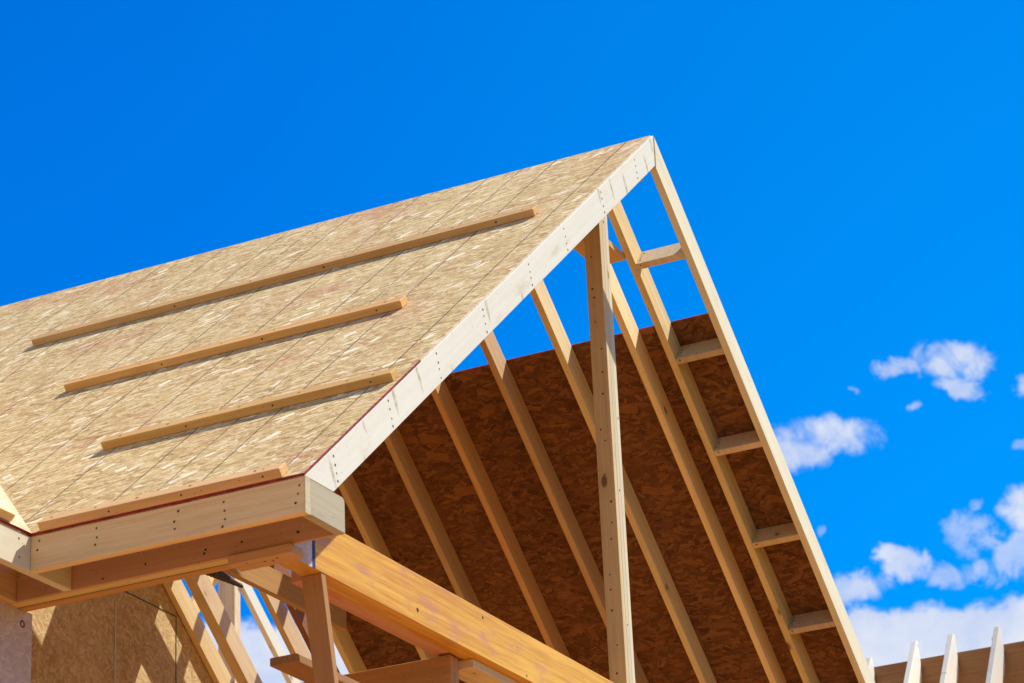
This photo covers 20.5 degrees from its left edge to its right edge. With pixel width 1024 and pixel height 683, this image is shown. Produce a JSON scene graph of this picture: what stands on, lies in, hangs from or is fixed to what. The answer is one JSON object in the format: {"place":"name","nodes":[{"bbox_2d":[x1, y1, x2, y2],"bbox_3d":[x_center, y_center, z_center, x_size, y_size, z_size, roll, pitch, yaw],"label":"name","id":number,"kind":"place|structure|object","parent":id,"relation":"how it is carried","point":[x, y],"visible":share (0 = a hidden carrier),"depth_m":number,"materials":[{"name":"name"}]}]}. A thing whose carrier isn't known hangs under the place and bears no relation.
{"place":"outdoors","nodes":[
{"label":"outdoors","id":0,"kind":"place"},
{"bbox_2d":[218,576,239,682],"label":"prop post","id":1,"kind":"object","parent":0,"point":[229,595],"visible":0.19,"depth_m":19.79,"materials":[{"name":"beige wood"}]},
{"bbox_2d":[239,581,299,682],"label":"diagonal brace","id":2,"kind":"object","parent":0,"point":[261,620],"visible":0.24,"depth_m":20.04,"materials":[{"name":"brown wood"}]},
{"bbox_2d":[0,0,1023,682],"label":"sky","id":3,"kind":"structure","parent":0,"point":[847,176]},
{"bbox_2d":[866,626,1023,682],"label":"ridge frame","id":4,"kind":"object","parent":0,"point":[998,661],"visible":0.95,"depth_m":21.45,"materials":[{"name":"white wood"}]},
{"label":"ground","id":5,"kind":"structure","parent":0,"visible":0},
{"bbox_2d":[0,601,31,682],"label":"porch wall","id":6,"kind":"structure","parent":5,"relation":"on","point":[15,641],"depth_m":11.33,"materials":[{"name":"brown wood"}]},
{"bbox_2d":[0,136,874,682],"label":"gable roof","id":7,"kind":"structure","parent":6,"relation":"on","point":[478,486],"depth_m":15.23,"materials":[{"name":"beige wood"}]},
{"bbox_2d":[0,485,71,603],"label":"wing roof","id":8,"kind":"structure","parent":7,"relation":"attached to","point":[15,551],"depth_m":11.06,"materials":[{"name":"beige wood"}]},
{"bbox_2d":[0,504,14,521],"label":"toe board","id":9,"kind":"object","parent":8,"relation":"on","point":[7,514],"visible":1,"depth_m":10.91,"materials":[{"name":"beige wood"}]},
{"bbox_2d":[37,462,288,530],"bbox_3d":[-1.342,0.596,10.824,1.092,0.072,0.077,-13,-25,24],"label":"toe board","id":10,"kind":"object","parent":7,"relation":"on","point":[191,490],"visible":1,"depth_m":10.79,"materials":[{"name":"beige wood"}]},
{"bbox_2d":[191,576,217,612],"bbox_3d":[-1.385,1.296,17.453,1.850,1.195,1.132,-13,-25,24],"label":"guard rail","id":11,"kind":"object","parent":7,"relation":"on","point":[214,581],"visible":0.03,"depth_m":17.98,"materials":[{"name":"beige wood"}]},
{"bbox_2d":[205,571,242,587],"bbox_3d":[-1.411,1.141,13.785,0.069,0.066,0.370,-13,-25,24],"label":"ribbed tube","id":12,"kind":"object","parent":7,"relation":"attached to","point":[222,576],"visible":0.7,"depth_m":13.78,"materials":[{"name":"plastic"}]},
{"bbox_2d":[64,295,407,391],"bbox_3d":[-1.293,0.016,13.076,1.802,0.097,0.082,-13,-25,23],"label":"toe board","id":13,"kind":"object","parent":7,"relation":"on","point":[368,310],"visible":1,"depth_m":13.03,"materials":[{"name":"orange wood"}]},
{"bbox_2d":[101,367,398,449],"bbox_3d":[-1.099,0.282,11.738,1.391,0.087,0.076,-13,-25,23],"label":"toe board","id":14,"kind":"object","parent":7,"relation":"on","point":[262,405],"visible":1,"depth_m":11.70,"materials":[{"name":"orange wood"}]},
{"bbox_2d":[31,204,538,346],"bbox_3d":[-1.187,-0.319,14.268,2.901,0.121,0.084,-13,-25,23],"label":"toe board","id":15,"kind":"object","parent":7,"relation":"on","point":[329,264],"visible":1,"depth_m":14.21,"materials":[{"name":"orange wood"}]},
{"bbox_2d":[279,534,612,682],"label":"laminated beam","id":16,"kind":"structure","parent":7,"relation":"attached to","point":[373,587],"depth_m":11.93,"materials":[{"name":"brown wood"}]},
{"bbox_2d":[228,543,302,571],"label":"scrap block","id":17,"kind":"structure","parent":16,"relation":"attached to","point":[266,557],"depth_m":10.86,"materials":[{"name":"brown wood"}]},
{"bbox_2d":[302,573,338,682],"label":"leaning stud","id":18,"kind":"object","parent":16,"relation":"attached to","point":[321,641],"visible":1,"depth_m":11.12,"materials":[{"name":"brown wood"}]},
{"bbox_2d":[270,653,358,682],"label":"plank","id":19,"kind":"object","parent":18,"relation":"attached to","point":[298,666],"visible":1,"depth_m":11.18,"materials":[{"name":"brown wood"}]},
{"bbox_2d":[302,655,458,682],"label":"header beam","id":20,"kind":"structure","parent":16,"relation":"attached to","point":[443,669],"depth_m":12.28,"materials":[{"name":"brown wood"}]},
{"bbox_2d":[458,659,518,682],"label":"plank","id":21,"kind":"object","parent":16,"relation":"attached to","point":[473,671],"visible":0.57,"depth_m":12.42,"materials":[{"name":"brown wood"}]},
{"bbox_2d":[584,215,634,682],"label":"gable post","id":22,"kind":"object","parent":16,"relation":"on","point":[613,529],"visible":0.8,"depth_m":14.16,"materials":[{"name":"beige wood"}]},
{"bbox_2d":[19,520,213,682],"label":"gable wall","id":23,"kind":"structure","parent":5,"relation":"on","point":[139,635],"depth_m":16.36,"materials":[{"name":"brown wood"}]}
]}

